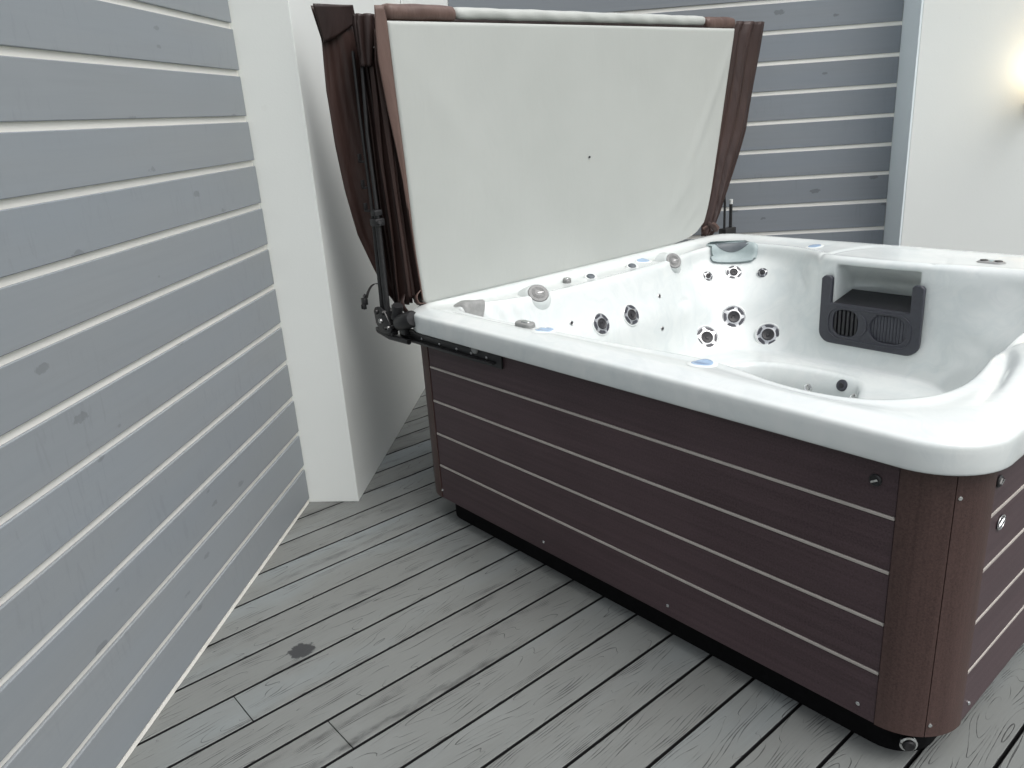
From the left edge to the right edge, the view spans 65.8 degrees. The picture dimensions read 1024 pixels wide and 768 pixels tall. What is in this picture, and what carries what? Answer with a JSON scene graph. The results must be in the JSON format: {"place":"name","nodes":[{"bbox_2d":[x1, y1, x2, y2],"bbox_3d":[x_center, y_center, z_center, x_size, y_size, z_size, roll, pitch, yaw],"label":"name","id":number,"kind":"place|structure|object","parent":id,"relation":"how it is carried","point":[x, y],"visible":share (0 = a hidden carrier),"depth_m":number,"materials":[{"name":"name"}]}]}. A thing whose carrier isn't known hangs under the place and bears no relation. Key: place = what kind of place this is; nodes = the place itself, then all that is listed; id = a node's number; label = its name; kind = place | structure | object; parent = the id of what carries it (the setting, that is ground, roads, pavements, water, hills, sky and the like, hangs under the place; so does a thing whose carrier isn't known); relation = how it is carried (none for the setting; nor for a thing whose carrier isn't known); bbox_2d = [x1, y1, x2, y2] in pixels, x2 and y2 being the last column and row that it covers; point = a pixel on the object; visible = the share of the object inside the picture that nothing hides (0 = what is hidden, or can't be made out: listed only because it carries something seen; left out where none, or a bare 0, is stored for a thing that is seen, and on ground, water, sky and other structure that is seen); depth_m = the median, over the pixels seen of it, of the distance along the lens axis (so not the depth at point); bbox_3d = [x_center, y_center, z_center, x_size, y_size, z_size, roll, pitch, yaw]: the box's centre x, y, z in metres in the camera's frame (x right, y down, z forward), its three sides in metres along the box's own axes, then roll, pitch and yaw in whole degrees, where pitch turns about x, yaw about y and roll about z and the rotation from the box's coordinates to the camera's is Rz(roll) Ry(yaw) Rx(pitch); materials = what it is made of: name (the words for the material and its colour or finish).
{"place":"outdoors","nodes":[
{"label":"outdoors","id":0,"kind":"place"},
{"bbox_2d":[121,389,1023,767],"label":"deck","id":1,"kind":"structure","parent":0,"point":[399,615],"depth_m":2.44,"materials":[{"name":"grey wood"}]},
{"bbox_2d":[0,0,308,767],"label":"plank wall","id":2,"kind":"structure","parent":1,"relation":"on","point":[154,498],"depth_m":2.26,"materials":[{"name":"grey wood"}]},
{"bbox_2d":[228,0,447,501],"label":"wall pillar","id":3,"kind":"structure","parent":1,"relation":"on","point":[357,382],"depth_m":3.38,"materials":[{"name":"white paint"}]},
{"bbox_2d":[448,0,903,243],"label":"plank wall","id":4,"kind":"structure","parent":1,"relation":"on","point":[813,160],"depth_m":4.75,"materials":[{"name":"grey wood"}]},
{"bbox_2d":[413,233,1023,750],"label":"hot tub","id":5,"kind":"object","parent":1,"relation":"on","point":[793,469],"visible":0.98,"depth_m":2.39,"materials":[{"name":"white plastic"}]},
{"bbox_2d":[351,46,735,368],"bbox_3d":[0.548,-0.967,3.604,2.429,1.141,0.770,-19,24,-37],"label":"cover lifter","id":6,"kind":"object","parent":5,"relation":"attached to","point":[392,320],"visible":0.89,"depth_m":3.13,"materials":[{"name":"metal"}]},
{"bbox_2d":[311,3,763,311],"bbox_3d":[0.371,-1.148,3.804,2.642,1.185,0.254,-19,24,-37],"label":"tub cover","id":7,"kind":"object","parent":6,"relation":"attached to","point":[508,146],"visible":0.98,"depth_m":3.42,"materials":[{"name":"grey plastic"}]},
{"bbox_2d":[883,0,1023,254],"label":"white wall","id":8,"kind":"structure","parent":1,"relation":"on","point":[956,176],"depth_m":4.49,"materials":[{"name":"white paint"}]},
{"bbox_2d":[908,729,1023,767],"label":"deck underlay","id":9,"kind":"object","parent":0,"point":[1013,744],"depth_m":2.11,"materials":[{"name":"black plastic"}]}
]}

